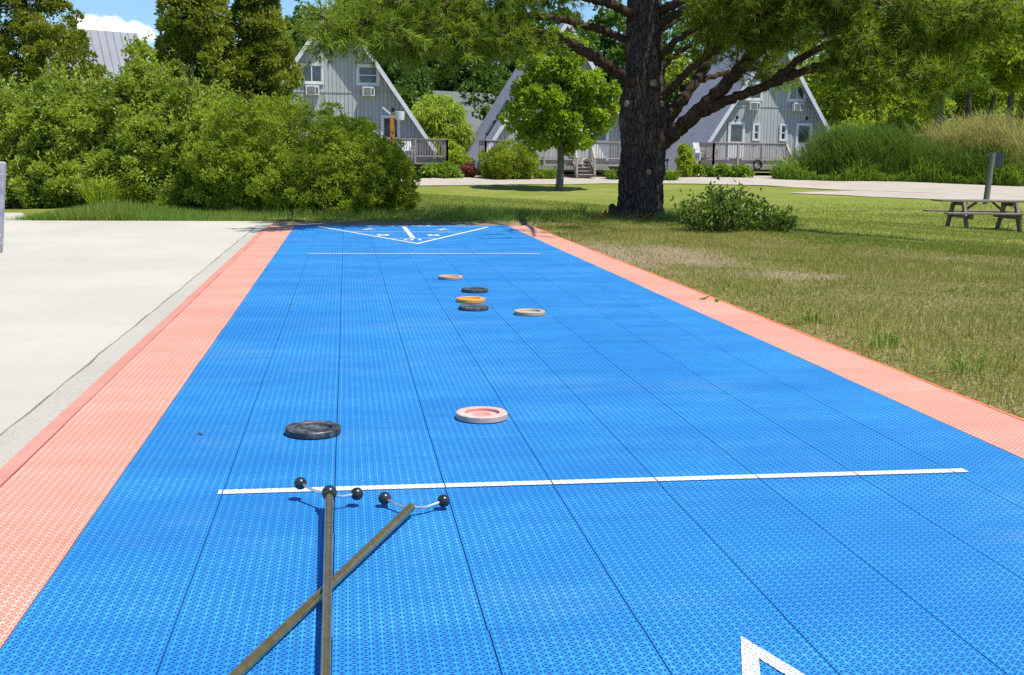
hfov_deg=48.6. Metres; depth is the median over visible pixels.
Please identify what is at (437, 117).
willow tree
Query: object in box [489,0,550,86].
woodland tree
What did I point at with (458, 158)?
leafy bush
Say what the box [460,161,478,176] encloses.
barberry bush
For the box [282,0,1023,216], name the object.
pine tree
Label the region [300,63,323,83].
window
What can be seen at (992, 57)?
sunny tree
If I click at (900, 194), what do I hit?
road spur
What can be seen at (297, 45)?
woodland tree
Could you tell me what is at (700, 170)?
hosta plant
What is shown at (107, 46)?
frame cabin
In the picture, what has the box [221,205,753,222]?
uncut grass
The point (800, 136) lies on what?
door
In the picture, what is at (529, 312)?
shuffleboard disc
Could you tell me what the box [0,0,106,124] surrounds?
cedar tree
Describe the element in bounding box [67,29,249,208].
hedge shrub
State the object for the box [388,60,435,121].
woodland tree
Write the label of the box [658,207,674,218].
weed tuft
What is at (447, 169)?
hosta bed
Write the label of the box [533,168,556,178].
daylily clump
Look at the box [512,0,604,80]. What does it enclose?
woodland tree
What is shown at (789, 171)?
verge weeds
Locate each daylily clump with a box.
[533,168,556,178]
[603,168,617,178]
[664,169,686,179]
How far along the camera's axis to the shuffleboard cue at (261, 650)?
2.02 m
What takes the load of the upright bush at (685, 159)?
on the ground at (595, 194)
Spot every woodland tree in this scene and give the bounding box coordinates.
[280,0,319,70]
[367,41,435,89]
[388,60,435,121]
[417,58,465,90]
[422,7,512,117]
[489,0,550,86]
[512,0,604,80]
[583,0,626,104]
[605,0,691,105]
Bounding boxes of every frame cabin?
[45,28,144,82]
[281,2,447,175]
[433,90,495,132]
[467,23,621,177]
[665,45,831,171]
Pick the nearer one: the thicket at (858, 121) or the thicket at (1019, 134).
the thicket at (858, 121)
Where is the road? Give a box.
[307,174,1023,196]
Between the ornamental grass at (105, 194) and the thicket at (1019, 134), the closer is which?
the ornamental grass at (105, 194)
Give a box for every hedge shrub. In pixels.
[0,56,167,208]
[0,75,67,207]
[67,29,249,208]
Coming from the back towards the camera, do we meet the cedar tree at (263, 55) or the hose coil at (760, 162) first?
the hose coil at (760, 162)
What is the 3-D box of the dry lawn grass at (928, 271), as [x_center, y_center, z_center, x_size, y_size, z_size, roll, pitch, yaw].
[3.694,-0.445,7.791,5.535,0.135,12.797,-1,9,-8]
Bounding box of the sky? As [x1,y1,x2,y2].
[0,0,949,120]
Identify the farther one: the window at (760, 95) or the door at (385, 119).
the window at (760, 95)
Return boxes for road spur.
[790,190,1023,199]
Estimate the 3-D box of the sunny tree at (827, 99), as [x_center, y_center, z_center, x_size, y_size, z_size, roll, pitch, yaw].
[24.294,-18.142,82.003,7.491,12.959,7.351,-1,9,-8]
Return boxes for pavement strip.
[0,222,273,467]
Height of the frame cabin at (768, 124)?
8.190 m
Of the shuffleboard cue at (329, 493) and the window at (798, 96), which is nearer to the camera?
the shuffleboard cue at (329, 493)
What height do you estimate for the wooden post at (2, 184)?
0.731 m
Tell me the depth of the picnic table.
27.76 m
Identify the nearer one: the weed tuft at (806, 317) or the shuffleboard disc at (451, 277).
the weed tuft at (806, 317)
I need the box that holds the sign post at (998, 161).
[983,152,1003,203]
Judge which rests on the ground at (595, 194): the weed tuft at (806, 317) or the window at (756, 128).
the weed tuft at (806, 317)
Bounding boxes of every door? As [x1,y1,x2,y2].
[381,115,399,146]
[592,130,608,159]
[727,122,744,159]
[795,123,812,158]
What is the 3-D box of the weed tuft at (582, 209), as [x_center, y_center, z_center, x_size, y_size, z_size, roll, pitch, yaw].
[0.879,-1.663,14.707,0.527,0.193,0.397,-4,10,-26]
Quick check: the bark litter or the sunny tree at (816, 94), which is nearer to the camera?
the bark litter
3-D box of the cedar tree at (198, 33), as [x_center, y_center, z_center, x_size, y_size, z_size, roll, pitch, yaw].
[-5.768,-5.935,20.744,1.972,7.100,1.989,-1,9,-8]
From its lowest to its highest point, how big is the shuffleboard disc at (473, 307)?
0.018 m
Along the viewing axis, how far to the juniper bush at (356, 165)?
14.11 m
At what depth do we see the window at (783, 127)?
65.84 m
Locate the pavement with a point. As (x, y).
(76, 297)
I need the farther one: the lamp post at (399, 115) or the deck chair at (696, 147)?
the deck chair at (696, 147)
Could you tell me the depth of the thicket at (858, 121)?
74.35 m
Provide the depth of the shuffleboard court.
2.65 m
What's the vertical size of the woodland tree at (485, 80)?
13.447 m
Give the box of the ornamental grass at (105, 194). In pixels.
[58,172,134,204]
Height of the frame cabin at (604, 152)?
8.290 m
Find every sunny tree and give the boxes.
[664,14,721,100]
[793,32,838,119]
[802,39,892,126]
[859,4,929,128]
[890,53,956,129]
[900,0,983,140]
[924,85,998,124]
[950,5,1023,125]
[954,85,1023,129]
[955,1,1023,131]
[983,3,1023,140]
[1013,88,1023,125]
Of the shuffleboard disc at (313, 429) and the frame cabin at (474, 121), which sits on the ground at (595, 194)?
the frame cabin at (474, 121)
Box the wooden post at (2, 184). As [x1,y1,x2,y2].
[0,161,6,252]
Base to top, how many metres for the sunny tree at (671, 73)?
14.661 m
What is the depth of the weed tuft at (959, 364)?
4.19 m
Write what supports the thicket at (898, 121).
on the ground at (595, 194)
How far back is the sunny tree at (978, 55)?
73.25 m
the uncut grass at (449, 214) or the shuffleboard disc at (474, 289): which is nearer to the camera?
the shuffleboard disc at (474, 289)
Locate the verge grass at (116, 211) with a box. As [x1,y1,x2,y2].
[5,197,273,220]
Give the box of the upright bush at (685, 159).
[673,143,695,176]
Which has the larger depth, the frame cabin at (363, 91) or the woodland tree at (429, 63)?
the woodland tree at (429, 63)
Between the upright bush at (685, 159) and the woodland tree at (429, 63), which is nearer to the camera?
the upright bush at (685, 159)
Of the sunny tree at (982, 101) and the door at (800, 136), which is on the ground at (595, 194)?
the sunny tree at (982, 101)
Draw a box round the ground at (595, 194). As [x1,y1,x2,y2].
[5,170,1023,418]
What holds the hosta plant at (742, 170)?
on the ground at (595, 194)
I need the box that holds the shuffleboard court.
[0,225,1023,674]
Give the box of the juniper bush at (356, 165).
[177,90,421,215]
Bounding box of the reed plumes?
[911,113,1023,162]
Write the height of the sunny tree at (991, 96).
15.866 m
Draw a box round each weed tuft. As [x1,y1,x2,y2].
[571,202,588,213]
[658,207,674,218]
[788,309,831,324]
[861,328,909,350]
[917,348,993,376]
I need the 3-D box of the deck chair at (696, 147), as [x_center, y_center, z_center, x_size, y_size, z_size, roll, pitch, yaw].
[10.598,-10.498,63.985,0.620,0.956,0.727,-6,11,-36]
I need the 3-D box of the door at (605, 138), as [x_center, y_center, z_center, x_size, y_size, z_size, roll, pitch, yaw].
[4.736,-10.664,61.367,1.000,2.200,0.068,-1,9,-8]
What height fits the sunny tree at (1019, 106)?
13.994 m
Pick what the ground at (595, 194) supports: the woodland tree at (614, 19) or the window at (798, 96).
the woodland tree at (614, 19)
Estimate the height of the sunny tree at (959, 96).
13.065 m
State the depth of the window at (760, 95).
65.26 m
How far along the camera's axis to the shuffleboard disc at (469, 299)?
5.94 m
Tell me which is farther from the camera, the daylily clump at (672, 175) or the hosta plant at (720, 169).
the hosta plant at (720, 169)
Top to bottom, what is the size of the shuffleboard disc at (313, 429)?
0.018 m
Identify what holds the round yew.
on the ground at (595, 194)
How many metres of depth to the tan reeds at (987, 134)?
61.10 m
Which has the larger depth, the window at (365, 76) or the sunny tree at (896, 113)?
the sunny tree at (896, 113)
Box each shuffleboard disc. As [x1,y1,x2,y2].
[285,420,340,439]
[438,275,462,279]
[456,296,484,302]
[456,406,507,423]
[458,304,488,310]
[461,287,487,292]
[514,308,544,315]
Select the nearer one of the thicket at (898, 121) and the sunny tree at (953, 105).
the thicket at (898, 121)
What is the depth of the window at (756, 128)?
65.61 m
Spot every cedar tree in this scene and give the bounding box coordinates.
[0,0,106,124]
[148,0,239,108]
[213,0,304,139]
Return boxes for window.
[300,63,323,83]
[356,64,379,85]
[744,82,762,100]
[752,124,760,140]
[779,124,787,140]
[787,83,806,101]
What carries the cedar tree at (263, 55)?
on the ground at (595, 194)
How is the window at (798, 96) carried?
in the frame cabin at (768, 124)
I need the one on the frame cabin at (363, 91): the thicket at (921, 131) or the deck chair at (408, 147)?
the deck chair at (408, 147)
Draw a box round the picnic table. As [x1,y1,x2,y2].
[923,199,1023,232]
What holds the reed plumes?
attached to the tan reeds at (987, 134)
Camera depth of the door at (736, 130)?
65.49 m
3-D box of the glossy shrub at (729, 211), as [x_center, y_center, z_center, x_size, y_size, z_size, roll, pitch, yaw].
[2.330,-1.406,12.169,1.468,0.635,0.840,-1,9,-8]
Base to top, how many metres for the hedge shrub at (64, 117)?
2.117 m
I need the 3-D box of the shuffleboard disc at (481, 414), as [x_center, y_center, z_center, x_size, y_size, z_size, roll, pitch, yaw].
[-0.089,0.228,3.346,0.152,0.018,0.152,6,10,29]
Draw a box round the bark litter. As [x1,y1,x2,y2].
[576,211,675,220]
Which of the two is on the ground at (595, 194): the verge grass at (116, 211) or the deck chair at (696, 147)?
the verge grass at (116, 211)
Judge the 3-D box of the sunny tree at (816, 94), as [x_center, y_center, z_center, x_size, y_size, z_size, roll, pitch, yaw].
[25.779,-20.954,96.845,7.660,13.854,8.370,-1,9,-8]
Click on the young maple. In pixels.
(577, 91)
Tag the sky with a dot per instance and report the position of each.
(129, 16)
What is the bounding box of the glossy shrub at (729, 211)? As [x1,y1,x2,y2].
[670,176,798,232]
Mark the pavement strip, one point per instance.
(17, 437)
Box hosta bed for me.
[417,159,463,177]
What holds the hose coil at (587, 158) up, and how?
hanging from the frame cabin at (604, 152)
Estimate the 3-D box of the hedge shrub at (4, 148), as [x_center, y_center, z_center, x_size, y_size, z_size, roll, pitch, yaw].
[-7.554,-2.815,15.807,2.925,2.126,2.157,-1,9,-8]
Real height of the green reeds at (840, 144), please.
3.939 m
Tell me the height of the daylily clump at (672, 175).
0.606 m
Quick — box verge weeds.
[760,154,1023,186]
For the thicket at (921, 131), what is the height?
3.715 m
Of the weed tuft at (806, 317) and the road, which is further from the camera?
the road
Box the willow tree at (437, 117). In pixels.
[411,92,475,156]
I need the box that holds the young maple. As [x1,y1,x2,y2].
[498,24,621,190]
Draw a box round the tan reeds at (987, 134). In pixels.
[906,100,1023,184]
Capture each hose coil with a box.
[581,157,591,170]
[753,159,762,170]
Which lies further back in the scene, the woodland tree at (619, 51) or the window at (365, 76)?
the woodland tree at (619, 51)
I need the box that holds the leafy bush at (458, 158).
[433,145,475,167]
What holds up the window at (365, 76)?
in the frame cabin at (363, 91)
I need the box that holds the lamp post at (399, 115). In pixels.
[382,107,404,155]
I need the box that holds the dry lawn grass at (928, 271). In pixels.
[527,219,1023,416]
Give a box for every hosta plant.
[691,163,714,176]
[708,162,732,176]
[724,163,754,177]
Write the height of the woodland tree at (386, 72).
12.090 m
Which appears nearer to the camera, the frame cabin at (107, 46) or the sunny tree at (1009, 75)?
the frame cabin at (107, 46)
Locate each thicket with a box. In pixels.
[830,118,867,130]
[871,116,920,145]
[914,125,944,140]
[1003,124,1023,157]
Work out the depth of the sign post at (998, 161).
43.87 m
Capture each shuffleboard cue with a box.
[228,492,449,674]
[294,477,362,674]
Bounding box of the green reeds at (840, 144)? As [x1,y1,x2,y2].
[783,116,1023,185]
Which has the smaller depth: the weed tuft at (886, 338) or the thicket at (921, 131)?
the weed tuft at (886, 338)
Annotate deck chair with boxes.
[402,141,413,157]
[693,143,701,159]
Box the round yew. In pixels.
[476,139,539,179]
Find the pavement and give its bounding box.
[0,213,261,435]

